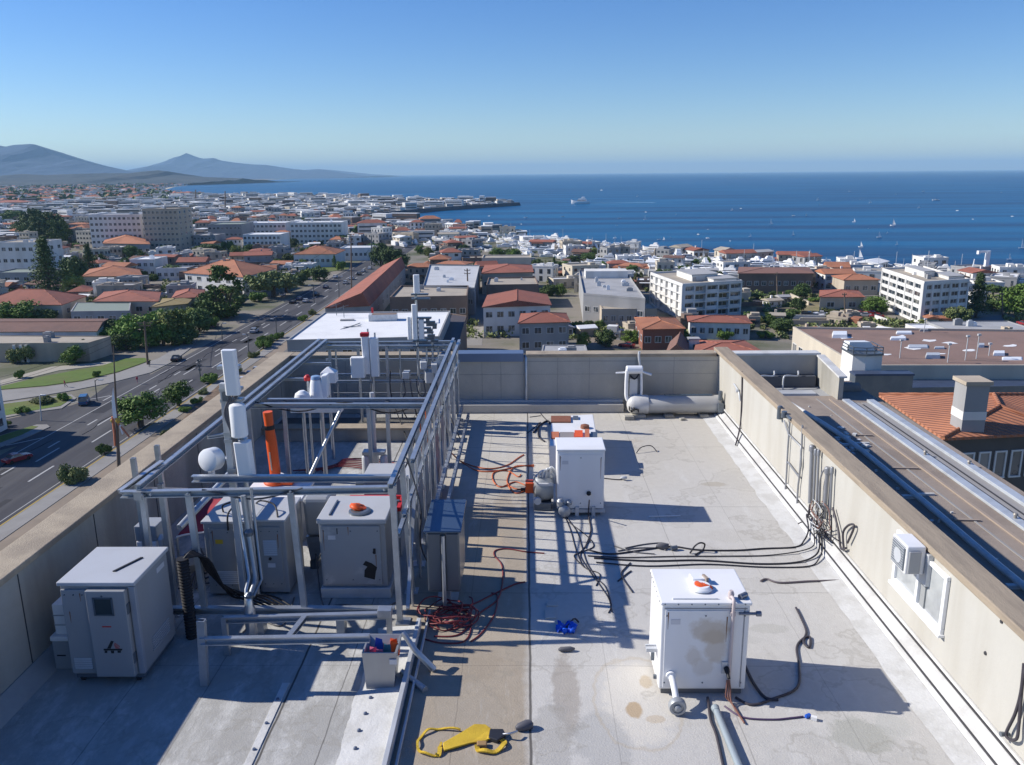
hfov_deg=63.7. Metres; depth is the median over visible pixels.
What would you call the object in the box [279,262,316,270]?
town house
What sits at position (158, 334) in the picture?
broadleaf tree
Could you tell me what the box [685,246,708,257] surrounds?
waterfront shed
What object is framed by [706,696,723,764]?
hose
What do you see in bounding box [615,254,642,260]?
waterfront shed
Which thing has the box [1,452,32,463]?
car
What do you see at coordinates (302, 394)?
cell antenna
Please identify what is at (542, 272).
town house
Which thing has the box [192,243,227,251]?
broadleaf tree
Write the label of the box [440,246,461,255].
town house
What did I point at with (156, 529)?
junction box
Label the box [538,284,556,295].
broadleaf tree
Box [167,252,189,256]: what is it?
town house
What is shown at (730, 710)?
hose
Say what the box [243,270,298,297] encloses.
broadleaf tree
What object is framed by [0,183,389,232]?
distant trees
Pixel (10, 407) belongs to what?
lawn
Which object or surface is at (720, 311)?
window
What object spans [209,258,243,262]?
town house
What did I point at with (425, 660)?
loose pipe
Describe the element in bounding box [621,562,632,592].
cable scrap
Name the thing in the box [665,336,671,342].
window
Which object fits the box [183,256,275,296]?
orange roof house
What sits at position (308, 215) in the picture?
town house
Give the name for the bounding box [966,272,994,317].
conifer tree
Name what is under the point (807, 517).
floor cable
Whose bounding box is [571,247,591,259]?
waterfront shed
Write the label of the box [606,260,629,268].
town house
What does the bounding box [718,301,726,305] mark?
window
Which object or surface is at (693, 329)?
window
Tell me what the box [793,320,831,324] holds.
garden wall
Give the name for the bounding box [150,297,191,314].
tan roof house
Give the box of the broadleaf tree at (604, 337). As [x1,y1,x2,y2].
[593,329,616,346]
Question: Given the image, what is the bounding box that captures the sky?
[0,0,1023,174]
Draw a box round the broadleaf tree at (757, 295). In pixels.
[751,293,767,298]
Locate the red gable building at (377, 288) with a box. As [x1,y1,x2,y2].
[325,257,405,311]
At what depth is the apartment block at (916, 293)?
252.63 m
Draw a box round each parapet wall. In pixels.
[0,352,297,729]
[290,350,718,413]
[703,347,1023,764]
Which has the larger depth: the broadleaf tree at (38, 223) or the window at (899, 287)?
the broadleaf tree at (38, 223)
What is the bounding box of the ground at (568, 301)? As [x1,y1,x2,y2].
[0,179,1023,454]
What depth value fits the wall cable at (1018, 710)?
7.56 m
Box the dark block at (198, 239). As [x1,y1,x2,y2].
[193,233,225,245]
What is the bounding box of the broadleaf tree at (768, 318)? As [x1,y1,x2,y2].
[762,311,776,325]
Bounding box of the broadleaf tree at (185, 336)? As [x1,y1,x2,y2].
[171,329,198,343]
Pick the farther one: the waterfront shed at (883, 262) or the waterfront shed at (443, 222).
the waterfront shed at (443, 222)
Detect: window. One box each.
[0,417,3,426]
[135,306,142,310]
[342,349,351,351]
[450,308,455,313]
[460,308,465,313]
[486,312,492,317]
[486,326,492,331]
[497,311,503,316]
[497,325,503,330]
[508,311,514,316]
[508,325,514,330]
[522,328,528,333]
[522,342,528,348]
[534,327,541,333]
[534,341,541,347]
[546,327,553,333]
[546,341,553,344]
[559,326,565,332]
[593,307,598,311]
[637,311,642,316]
[644,336,650,342]
[655,336,660,342]
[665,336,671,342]
[691,327,696,332]
[695,294,703,299]
[695,302,702,307]
[696,286,703,290]
[700,327,704,332]
[706,310,714,313]
[708,327,713,333]
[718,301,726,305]
[718,309,725,313]
[719,285,727,289]
[719,293,726,297]
[729,308,737,311]
[730,292,738,295]
[730,300,737,303]
[731,284,738,287]
[734,328,739,333]
[743,328,747,334]
[826,302,833,306]
[848,302,855,306]
[888,529,950,637]
[889,282,895,287]
[890,274,896,279]
[895,306,901,312]
[896,299,902,305]
[897,284,903,290]
[898,277,904,283]
[903,310,909,316]
[904,302,910,309]
[905,287,912,293]
[905,295,911,301]
[906,280,913,285]
[931,308,937,312]
[932,300,938,304]
[933,292,939,296]
[934,284,940,288]
[941,299,947,303]
[942,292,948,296]
[943,284,949,288]
[950,299,956,303]
[951,291,957,295]
[952,283,958,287]
[959,298,965,302]
[960,290,966,294]
[964,452,975,459]
[978,451,991,468]
[992,450,1007,477]
[1007,449,1023,477]
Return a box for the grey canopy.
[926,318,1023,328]
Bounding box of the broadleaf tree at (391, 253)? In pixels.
[379,246,409,263]
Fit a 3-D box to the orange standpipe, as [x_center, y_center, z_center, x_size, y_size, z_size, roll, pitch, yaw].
[-3.734,1.027,13.064,0.500,1.182,0.400,0,14,1]
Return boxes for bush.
[5,345,34,362]
[13,369,24,377]
[14,406,30,413]
[29,395,54,403]
[56,392,69,399]
[56,463,89,484]
[92,371,100,375]
[95,443,112,454]
[145,274,158,280]
[178,406,191,411]
[190,396,203,403]
[198,387,208,394]
[200,372,217,383]
[208,316,218,326]
[221,241,234,251]
[227,292,245,303]
[247,351,259,357]
[249,291,267,301]
[255,339,271,348]
[256,334,272,342]
[269,334,278,339]
[273,332,284,337]
[297,315,307,320]
[308,308,315,314]
[336,261,345,270]
[569,321,579,332]
[633,271,642,282]
[716,330,734,339]
[756,330,775,337]
[807,297,819,300]
[820,307,839,311]
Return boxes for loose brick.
[624,415,633,419]
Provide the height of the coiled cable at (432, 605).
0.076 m
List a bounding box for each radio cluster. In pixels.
[356,392,387,484]
[402,346,452,416]
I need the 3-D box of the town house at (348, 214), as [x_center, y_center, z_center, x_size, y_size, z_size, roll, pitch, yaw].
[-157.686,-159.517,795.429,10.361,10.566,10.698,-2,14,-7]
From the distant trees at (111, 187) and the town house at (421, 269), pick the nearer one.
the town house at (421, 269)
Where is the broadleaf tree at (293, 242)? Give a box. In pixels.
[290,238,298,246]
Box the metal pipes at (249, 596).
[235,488,262,634]
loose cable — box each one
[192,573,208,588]
[242,597,294,632]
[315,554,323,604]
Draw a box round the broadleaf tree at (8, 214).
[0,210,26,219]
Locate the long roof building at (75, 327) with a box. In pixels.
[0,319,107,335]
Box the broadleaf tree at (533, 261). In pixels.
[531,259,543,263]
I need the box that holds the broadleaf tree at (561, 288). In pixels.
[555,283,566,295]
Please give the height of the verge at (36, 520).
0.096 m
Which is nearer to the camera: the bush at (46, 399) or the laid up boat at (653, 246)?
the bush at (46, 399)
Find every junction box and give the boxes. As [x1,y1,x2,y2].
[50,631,71,668]
[52,597,66,633]
[134,517,164,546]
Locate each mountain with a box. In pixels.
[0,144,133,175]
[128,153,399,178]
[309,169,392,175]
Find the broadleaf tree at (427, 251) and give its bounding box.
[422,247,433,255]
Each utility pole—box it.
[137,321,151,364]
[349,235,352,287]
[774,272,778,294]
[842,293,846,313]
[999,293,1003,317]
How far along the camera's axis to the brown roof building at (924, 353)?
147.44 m
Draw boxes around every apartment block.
[0,239,63,270]
[649,268,742,316]
[879,265,969,322]
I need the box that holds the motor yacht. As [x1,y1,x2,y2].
[571,197,589,203]
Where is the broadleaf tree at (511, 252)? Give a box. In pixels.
[505,250,516,254]
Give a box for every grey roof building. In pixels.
[423,264,479,314]
[579,268,644,321]
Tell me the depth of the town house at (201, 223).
654.70 m
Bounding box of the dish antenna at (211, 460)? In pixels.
[198,447,226,473]
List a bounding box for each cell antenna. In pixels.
[216,349,260,600]
[290,390,343,473]
[309,373,329,482]
[320,367,337,458]
[350,356,365,421]
[360,332,379,421]
[407,274,438,410]
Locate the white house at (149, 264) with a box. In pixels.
[129,255,167,273]
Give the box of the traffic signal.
[197,359,201,381]
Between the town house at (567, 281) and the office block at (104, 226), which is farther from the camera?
the office block at (104, 226)
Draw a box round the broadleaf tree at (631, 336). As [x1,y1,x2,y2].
[619,329,637,342]
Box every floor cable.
[425,604,471,643]
[434,548,543,636]
[455,581,524,607]
[470,592,497,641]
[565,517,600,585]
[566,517,611,612]
[568,522,612,611]
[574,540,589,566]
[587,508,818,554]
[588,517,821,557]
[594,515,831,564]
[596,530,838,567]
[614,545,654,554]
[618,547,665,551]
[625,542,663,548]
[760,578,838,583]
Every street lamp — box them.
[39,394,45,420]
[94,379,102,400]
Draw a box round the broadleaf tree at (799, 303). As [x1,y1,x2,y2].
[789,297,806,310]
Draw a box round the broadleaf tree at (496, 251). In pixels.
[489,247,504,254]
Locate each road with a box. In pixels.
[0,243,420,524]
[0,374,149,449]
[467,294,485,345]
[752,291,817,301]
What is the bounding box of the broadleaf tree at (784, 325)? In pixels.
[768,318,796,332]
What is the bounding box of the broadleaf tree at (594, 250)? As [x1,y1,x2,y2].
[589,247,598,253]
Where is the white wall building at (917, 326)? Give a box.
[905,324,935,327]
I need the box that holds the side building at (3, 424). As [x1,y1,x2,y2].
[0,385,7,431]
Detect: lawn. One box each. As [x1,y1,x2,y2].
[0,426,37,442]
[1,358,150,389]
[4,396,71,414]
[320,262,349,271]
[586,322,640,349]
[750,293,904,330]
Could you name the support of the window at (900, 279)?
in the apartment block at (916, 293)
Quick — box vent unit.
[549,414,596,471]
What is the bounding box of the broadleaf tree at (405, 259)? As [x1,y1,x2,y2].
[395,255,410,264]
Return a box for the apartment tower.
[142,206,193,251]
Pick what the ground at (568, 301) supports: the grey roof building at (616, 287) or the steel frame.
the grey roof building at (616, 287)
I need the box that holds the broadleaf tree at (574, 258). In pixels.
[566,255,582,261]
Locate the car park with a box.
[971,312,1023,324]
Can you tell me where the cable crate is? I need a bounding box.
[350,495,404,555]
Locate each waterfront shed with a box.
[391,235,411,245]
[395,232,418,241]
[434,239,453,244]
[436,220,448,227]
[438,232,458,237]
[445,222,459,227]
[449,225,466,230]
[452,224,467,230]
[454,234,477,241]
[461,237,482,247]
[529,238,556,247]
[533,235,544,238]
[563,244,584,255]
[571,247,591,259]
[581,240,595,247]
[586,239,600,247]
[600,245,620,257]
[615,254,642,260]
[626,239,640,252]
[645,260,654,263]
[656,246,674,256]
[662,255,685,265]
[669,244,691,253]
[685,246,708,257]
[713,246,732,256]
[716,258,750,270]
[718,249,756,259]
[755,249,774,257]
[774,251,808,260]
[792,251,821,264]
[836,256,856,261]
[857,258,889,266]
[918,260,937,269]
[950,264,990,272]
[958,266,998,277]
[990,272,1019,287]
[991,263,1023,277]
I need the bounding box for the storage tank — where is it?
[625,390,723,417]
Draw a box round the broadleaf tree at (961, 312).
[942,306,973,320]
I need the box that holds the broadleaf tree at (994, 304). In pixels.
[985,299,999,310]
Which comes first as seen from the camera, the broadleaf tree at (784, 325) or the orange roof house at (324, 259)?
the broadleaf tree at (784, 325)
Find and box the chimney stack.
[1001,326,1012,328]
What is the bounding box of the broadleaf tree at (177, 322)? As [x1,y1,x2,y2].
[146,307,201,345]
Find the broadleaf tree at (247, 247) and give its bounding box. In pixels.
[244,245,252,251]
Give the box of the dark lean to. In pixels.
[443,313,466,350]
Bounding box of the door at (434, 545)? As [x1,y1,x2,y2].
[428,534,441,589]
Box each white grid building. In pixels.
[207,222,253,238]
[243,232,289,247]
[251,220,293,231]
[290,219,347,243]
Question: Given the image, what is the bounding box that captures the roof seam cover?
[335,609,430,764]
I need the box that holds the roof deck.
[0,409,953,764]
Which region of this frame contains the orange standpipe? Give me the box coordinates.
[263,410,293,486]
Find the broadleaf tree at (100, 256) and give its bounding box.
[92,254,108,260]
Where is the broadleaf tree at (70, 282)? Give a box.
[59,274,88,291]
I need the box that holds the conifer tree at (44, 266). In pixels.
[25,235,67,291]
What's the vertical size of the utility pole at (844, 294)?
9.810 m
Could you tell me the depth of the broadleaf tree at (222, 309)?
265.51 m
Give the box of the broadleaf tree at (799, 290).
[791,283,811,297]
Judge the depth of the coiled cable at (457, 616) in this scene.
10.38 m
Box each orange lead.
[452,453,523,468]
[453,454,533,471]
[492,470,524,487]
[506,465,533,489]
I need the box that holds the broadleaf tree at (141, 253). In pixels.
[136,250,148,255]
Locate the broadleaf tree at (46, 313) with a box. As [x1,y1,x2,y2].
[28,308,58,318]
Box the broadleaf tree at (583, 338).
[576,331,590,345]
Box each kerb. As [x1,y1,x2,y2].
[0,309,322,525]
[261,417,446,441]
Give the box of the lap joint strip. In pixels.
[243,683,289,764]
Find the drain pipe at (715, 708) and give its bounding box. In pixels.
[711,704,741,764]
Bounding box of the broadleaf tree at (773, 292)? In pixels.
[768,291,787,294]
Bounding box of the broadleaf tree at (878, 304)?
[859,294,889,312]
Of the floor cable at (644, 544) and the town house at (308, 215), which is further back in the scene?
the town house at (308, 215)
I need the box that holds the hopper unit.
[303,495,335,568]
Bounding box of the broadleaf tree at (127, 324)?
[106,311,161,347]
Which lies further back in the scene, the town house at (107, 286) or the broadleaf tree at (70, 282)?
the broadleaf tree at (70, 282)
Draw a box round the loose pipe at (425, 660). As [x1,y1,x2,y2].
[401,631,435,671]
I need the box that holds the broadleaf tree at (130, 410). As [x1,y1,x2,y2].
[111,390,169,426]
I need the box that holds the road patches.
[0,290,332,506]
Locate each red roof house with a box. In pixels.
[0,200,37,204]
[0,289,86,318]
[92,290,160,316]
[172,288,204,308]
[481,264,533,293]
[482,289,551,336]
[517,312,570,352]
[667,332,688,349]
[694,340,759,350]
[819,289,865,311]
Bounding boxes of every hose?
[176,550,289,639]
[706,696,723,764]
[724,706,803,719]
[735,607,811,705]
[746,665,778,700]
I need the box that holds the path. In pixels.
[0,362,110,384]
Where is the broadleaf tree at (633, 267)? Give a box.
[626,264,638,271]
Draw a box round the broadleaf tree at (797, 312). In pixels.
[788,309,799,314]
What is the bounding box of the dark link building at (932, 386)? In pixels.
[912,380,1023,392]
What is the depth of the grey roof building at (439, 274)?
299.11 m
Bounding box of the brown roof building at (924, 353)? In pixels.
[791,318,1023,379]
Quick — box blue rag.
[554,618,578,633]
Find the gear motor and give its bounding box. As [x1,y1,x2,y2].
[525,466,555,509]
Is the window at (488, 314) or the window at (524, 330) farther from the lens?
the window at (488, 314)
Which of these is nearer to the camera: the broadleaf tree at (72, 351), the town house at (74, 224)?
the broadleaf tree at (72, 351)
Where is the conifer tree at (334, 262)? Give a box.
[331,255,336,266]
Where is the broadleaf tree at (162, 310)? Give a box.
[143,309,165,330]
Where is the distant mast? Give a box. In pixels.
[224,191,225,207]
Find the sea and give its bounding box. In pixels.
[166,170,1023,267]
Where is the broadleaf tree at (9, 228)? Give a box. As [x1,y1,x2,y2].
[2,223,17,229]
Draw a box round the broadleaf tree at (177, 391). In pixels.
[159,380,193,405]
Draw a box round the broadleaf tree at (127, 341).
[110,333,140,350]
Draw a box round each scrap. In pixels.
[370,646,375,651]
[375,638,382,648]
[383,644,390,651]
[391,642,399,654]
[533,420,550,432]
[537,422,544,441]
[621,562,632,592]
[649,515,680,516]
[689,542,705,554]
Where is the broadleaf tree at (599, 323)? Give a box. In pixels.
[595,319,604,327]
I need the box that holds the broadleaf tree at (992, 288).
[986,284,1005,294]
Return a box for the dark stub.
[558,646,574,651]
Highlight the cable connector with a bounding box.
[656,543,677,549]
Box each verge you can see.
[0,341,286,550]
[183,381,223,418]
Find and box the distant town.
[0,183,532,240]
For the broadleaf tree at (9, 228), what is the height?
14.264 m
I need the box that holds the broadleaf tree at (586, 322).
[582,320,595,324]
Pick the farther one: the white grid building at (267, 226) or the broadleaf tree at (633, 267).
the white grid building at (267, 226)
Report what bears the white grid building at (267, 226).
on the ground at (568, 301)
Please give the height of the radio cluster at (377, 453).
1.750 m
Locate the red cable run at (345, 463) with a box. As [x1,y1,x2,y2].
[293,458,393,470]
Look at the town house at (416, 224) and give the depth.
635.16 m
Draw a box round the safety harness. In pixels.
[416,719,532,756]
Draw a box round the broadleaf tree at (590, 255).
[580,252,595,259]
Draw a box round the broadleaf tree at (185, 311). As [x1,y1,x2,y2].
[178,306,195,313]
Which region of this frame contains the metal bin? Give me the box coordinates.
[362,634,401,688]
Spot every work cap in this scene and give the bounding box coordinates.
[349,502,370,515]
[689,573,712,592]
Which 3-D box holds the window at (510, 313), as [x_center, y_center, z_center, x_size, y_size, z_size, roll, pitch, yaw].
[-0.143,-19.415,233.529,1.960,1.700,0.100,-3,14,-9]
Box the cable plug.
[804,713,816,721]
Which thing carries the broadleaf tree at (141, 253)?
on the ground at (568, 301)
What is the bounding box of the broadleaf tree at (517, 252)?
[502,248,519,254]
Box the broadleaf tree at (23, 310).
[0,299,41,318]
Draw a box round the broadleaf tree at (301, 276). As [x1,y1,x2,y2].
[295,272,307,285]
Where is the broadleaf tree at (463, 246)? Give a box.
[457,244,468,248]
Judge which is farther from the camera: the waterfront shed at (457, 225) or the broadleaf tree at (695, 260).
the waterfront shed at (457, 225)
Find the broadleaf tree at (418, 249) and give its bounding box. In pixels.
[414,245,424,253]
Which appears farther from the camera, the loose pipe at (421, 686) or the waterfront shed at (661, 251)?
the waterfront shed at (661, 251)
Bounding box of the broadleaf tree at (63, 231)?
[44,218,72,240]
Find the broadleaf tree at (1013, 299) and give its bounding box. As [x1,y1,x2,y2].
[996,284,1023,315]
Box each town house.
[0,235,16,240]
[0,282,7,294]
[3,222,14,229]
[5,282,22,288]
[18,230,37,238]
[24,280,65,290]
[61,215,72,220]
[62,245,69,254]
[65,251,81,260]
[67,285,93,297]
[68,221,88,227]
[71,214,87,220]
[71,227,89,240]
[75,216,88,222]
[75,230,91,244]
[83,248,119,256]
[87,209,110,212]
[87,258,113,268]
[92,277,119,296]
[96,282,164,298]
[99,245,136,257]
[101,260,143,270]
[108,256,121,260]
[116,275,149,284]
[148,245,175,254]
[154,254,182,265]
[166,280,203,297]
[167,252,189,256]
[175,255,211,265]
[178,265,203,280]
[192,247,212,255]
[194,219,211,227]
[198,213,210,216]
[198,249,227,260]
[200,239,221,250]
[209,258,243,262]
[222,211,234,220]
[224,237,243,248]
[229,252,243,259]
[231,205,244,211]
[231,216,246,220]
[243,249,273,264]
[249,246,276,258]
[251,209,267,213]
[252,244,273,248]
[255,217,267,220]
[259,263,278,270]
[262,263,276,269]
[265,206,272,211]
[268,244,295,258]
[270,260,298,265]
[271,207,281,211]
[276,230,290,237]
[278,213,288,220]
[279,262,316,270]
[286,213,300,220]
[301,212,314,217]
[321,219,350,224]
[324,235,344,245]
[325,207,333,211]
[326,241,346,247]
[328,239,346,243]
[343,212,353,216]
[346,234,360,244]
[361,231,391,243]
[371,226,391,238]
[390,221,409,227]
[405,263,428,281]
[410,220,425,228]
[424,223,442,236]
[424,252,451,263]
[436,259,473,264]
[439,238,462,250]
[439,248,461,260]
[440,229,455,231]
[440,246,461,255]
[449,230,468,234]
[458,248,480,255]
[461,254,490,263]
[474,261,497,280]
[499,225,519,236]
[531,262,557,281]
[548,275,573,287]
[559,238,588,248]
[562,262,599,275]
[574,272,578,291]
[597,263,605,268]
[599,244,629,253]
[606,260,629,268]
[613,261,648,273]
[628,270,638,278]
[636,277,649,289]
[644,264,677,274]
[648,258,674,276]
[809,265,833,285]
[815,266,856,289]
[823,262,852,268]
[850,260,878,267]
[853,266,881,281]
[910,254,948,268]
[969,276,1004,292]
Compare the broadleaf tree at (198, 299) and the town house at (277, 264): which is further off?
the town house at (277, 264)
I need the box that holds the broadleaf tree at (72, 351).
[58,344,85,364]
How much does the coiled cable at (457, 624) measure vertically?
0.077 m
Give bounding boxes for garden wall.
[741,302,761,306]
[756,307,794,311]
[790,293,809,304]
[793,315,825,318]
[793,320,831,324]
[799,318,826,319]
[874,315,889,322]
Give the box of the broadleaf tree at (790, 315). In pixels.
[784,312,795,318]
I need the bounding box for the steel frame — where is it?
[117,328,469,634]
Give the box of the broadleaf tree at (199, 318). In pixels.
[186,308,213,332]
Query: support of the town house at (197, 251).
on the ground at (568, 301)
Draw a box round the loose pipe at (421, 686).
[399,669,427,692]
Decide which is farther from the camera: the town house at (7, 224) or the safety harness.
the town house at (7, 224)
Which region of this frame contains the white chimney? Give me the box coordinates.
[686,337,700,349]
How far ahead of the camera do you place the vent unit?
16.41 m
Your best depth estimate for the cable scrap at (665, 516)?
13.56 m
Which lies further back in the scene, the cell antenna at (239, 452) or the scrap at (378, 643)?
the cell antenna at (239, 452)
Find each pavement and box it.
[0,308,324,540]
[2,340,196,401]
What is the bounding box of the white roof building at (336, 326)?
[287,303,449,351]
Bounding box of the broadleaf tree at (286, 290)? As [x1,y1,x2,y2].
[280,275,301,292]
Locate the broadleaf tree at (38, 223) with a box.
[21,211,66,238]
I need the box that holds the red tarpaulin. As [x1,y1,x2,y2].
[175,498,221,557]
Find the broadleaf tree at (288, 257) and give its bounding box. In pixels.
[282,253,293,260]
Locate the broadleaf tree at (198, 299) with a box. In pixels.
[190,290,225,309]
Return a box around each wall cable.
[733,371,742,445]
[999,663,1023,741]
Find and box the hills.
[0,170,299,185]
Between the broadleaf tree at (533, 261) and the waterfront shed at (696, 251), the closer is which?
the broadleaf tree at (533, 261)
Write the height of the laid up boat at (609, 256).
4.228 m
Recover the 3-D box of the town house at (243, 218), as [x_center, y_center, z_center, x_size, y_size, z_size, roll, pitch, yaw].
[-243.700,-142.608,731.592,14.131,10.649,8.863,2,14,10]
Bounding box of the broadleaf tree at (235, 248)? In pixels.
[229,245,242,252]
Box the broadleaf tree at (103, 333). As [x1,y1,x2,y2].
[99,327,114,343]
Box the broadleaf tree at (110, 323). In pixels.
[103,318,122,332]
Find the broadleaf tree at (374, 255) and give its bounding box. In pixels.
[366,242,386,265]
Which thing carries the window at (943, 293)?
in the apartment block at (916, 293)
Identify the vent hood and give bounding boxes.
[616,365,651,401]
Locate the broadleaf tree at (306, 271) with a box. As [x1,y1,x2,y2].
[301,268,310,277]
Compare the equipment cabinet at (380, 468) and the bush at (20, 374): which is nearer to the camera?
the equipment cabinet at (380, 468)
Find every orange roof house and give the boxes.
[68,224,89,237]
[82,265,141,286]
[102,234,150,254]
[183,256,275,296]
[292,245,344,266]
[634,317,685,349]
[686,315,752,339]
[831,274,880,295]
[879,376,1023,491]
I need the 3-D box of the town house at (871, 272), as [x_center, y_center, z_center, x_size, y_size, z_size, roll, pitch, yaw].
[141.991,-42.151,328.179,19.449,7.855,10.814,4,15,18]
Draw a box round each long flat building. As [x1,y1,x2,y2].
[0,232,14,235]
[0,268,60,284]
[156,266,191,279]
[340,245,377,260]
[390,285,468,324]
[541,345,586,350]
[600,303,656,326]
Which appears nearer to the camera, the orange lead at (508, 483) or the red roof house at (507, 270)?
the orange lead at (508, 483)
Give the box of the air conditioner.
[891,534,933,586]
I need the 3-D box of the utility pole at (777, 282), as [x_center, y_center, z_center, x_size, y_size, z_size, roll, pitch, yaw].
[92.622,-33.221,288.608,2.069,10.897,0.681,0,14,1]
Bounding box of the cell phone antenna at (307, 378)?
[304,375,314,473]
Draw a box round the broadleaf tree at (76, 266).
[55,256,87,280]
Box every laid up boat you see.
[399,241,407,246]
[423,240,434,245]
[486,237,495,241]
[488,233,499,237]
[496,243,512,246]
[504,232,516,236]
[504,237,515,240]
[517,247,531,251]
[518,241,527,244]
[520,236,537,250]
[521,242,531,247]
[532,246,549,250]
[538,249,557,253]
[539,253,554,256]
[546,233,560,239]
[550,243,558,249]
[555,254,566,258]
[587,245,610,261]
[596,253,614,260]
[623,249,645,263]
[640,250,653,253]
[640,255,651,259]
[643,242,659,249]
[648,257,661,259]
[673,249,681,254]
[682,254,696,258]
[684,265,703,267]
[685,260,692,265]
[692,251,715,266]
[710,256,722,262]
[719,265,735,272]
[727,271,737,276]
[750,256,761,259]
[750,262,768,266]
[755,256,775,263]
[777,258,798,265]
[798,260,815,264]
[800,255,817,266]
[888,256,902,266]
[938,264,949,270]
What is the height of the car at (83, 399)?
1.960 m
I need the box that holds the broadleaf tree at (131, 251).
[122,244,138,257]
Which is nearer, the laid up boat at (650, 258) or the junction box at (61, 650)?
the junction box at (61, 650)
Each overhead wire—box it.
[0,327,141,383]
[3,322,142,376]
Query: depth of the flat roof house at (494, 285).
284.30 m
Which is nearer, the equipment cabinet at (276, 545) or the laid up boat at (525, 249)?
the equipment cabinet at (276, 545)
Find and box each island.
[0,424,49,447]
[4,394,75,417]
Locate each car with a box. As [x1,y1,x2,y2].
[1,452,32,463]
[78,393,89,405]
[170,355,181,360]
[249,328,258,332]
[618,341,635,347]
[801,311,813,314]
[860,312,870,316]
[863,309,877,313]
[869,313,884,316]
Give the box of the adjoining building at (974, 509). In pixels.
[714,350,1023,600]
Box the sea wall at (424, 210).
[357,202,519,215]
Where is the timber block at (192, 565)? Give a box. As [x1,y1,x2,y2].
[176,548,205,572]
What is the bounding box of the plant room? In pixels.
[840,340,914,402]
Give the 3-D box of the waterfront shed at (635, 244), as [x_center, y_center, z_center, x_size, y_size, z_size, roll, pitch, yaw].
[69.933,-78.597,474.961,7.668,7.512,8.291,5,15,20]
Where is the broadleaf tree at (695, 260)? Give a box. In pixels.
[690,258,699,264]
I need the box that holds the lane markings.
[0,260,377,521]
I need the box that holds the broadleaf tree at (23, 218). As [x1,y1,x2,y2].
[9,208,47,231]
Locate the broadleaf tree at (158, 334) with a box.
[147,323,178,346]
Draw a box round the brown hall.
[737,267,814,292]
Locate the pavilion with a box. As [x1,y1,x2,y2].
[70,302,131,320]
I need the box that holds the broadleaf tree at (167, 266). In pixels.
[161,264,181,267]
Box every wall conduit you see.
[638,351,640,365]
[777,405,803,503]
[808,444,833,518]
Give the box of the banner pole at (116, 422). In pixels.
[110,346,129,466]
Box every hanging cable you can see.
[202,487,302,499]
[255,401,422,413]
[389,370,406,438]
[397,359,447,480]
[406,457,426,560]
[420,411,428,487]
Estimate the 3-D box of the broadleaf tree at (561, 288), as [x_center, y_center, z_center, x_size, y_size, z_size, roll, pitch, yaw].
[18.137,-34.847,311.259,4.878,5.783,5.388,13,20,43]
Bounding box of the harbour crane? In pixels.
[977,250,990,265]
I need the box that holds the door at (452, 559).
[446,534,458,589]
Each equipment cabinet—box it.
[56,547,175,679]
[201,496,303,593]
[250,483,313,541]
[316,496,394,597]
[363,463,411,517]
[555,437,605,548]
[645,569,761,723]
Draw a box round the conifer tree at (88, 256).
[82,244,96,272]
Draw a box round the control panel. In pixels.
[423,499,465,605]
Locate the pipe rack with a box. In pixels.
[196,606,392,685]
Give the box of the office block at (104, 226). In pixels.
[88,212,144,247]
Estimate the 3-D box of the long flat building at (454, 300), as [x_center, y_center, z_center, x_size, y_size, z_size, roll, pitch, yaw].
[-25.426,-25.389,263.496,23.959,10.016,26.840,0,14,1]
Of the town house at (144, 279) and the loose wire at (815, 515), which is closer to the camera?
the loose wire at (815, 515)
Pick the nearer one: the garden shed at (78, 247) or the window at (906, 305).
the window at (906, 305)
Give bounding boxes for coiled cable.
[416,596,462,619]
[418,606,472,615]
[424,599,456,622]
[424,608,479,624]
[429,611,461,630]
[431,607,460,624]
[432,609,447,623]
[433,614,471,630]
[434,602,464,620]
[434,604,476,619]
[435,608,469,623]
[438,605,471,622]
[441,596,472,609]
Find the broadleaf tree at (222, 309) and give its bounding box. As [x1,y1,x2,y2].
[197,265,249,318]
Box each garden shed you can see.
[6,280,24,286]
[62,241,71,247]
[73,245,83,249]
[81,294,92,300]
[143,284,160,291]
[291,269,299,274]
[303,242,320,247]
[358,240,369,244]
[429,251,438,257]
[569,324,574,334]
[574,324,597,335]
[607,324,633,339]
[622,321,634,330]
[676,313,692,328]
[681,308,698,315]
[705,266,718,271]
[742,288,750,299]
[747,312,760,326]
[760,295,784,306]
[769,309,785,318]
[775,292,790,303]
[826,311,862,325]
[840,309,860,315]
[857,321,875,327]
[923,312,952,320]
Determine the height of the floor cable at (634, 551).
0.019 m
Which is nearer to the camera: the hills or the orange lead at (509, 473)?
the orange lead at (509, 473)
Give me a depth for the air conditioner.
9.29 m
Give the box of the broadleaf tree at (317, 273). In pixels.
[308,266,331,281]
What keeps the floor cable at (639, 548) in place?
on the roof deck
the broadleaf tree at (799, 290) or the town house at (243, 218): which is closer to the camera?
the broadleaf tree at (799, 290)
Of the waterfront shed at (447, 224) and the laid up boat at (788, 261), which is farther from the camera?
the waterfront shed at (447, 224)
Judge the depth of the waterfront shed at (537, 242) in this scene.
505.35 m
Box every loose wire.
[809,499,820,526]
[810,501,820,528]
[811,501,823,528]
[814,500,826,533]
[821,501,830,530]
[832,507,846,549]
[842,523,854,547]
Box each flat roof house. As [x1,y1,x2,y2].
[0,331,112,361]
[482,254,530,264]
[486,277,538,295]
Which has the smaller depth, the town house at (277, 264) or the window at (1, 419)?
the window at (1, 419)
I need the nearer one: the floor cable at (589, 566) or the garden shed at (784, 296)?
the floor cable at (589, 566)

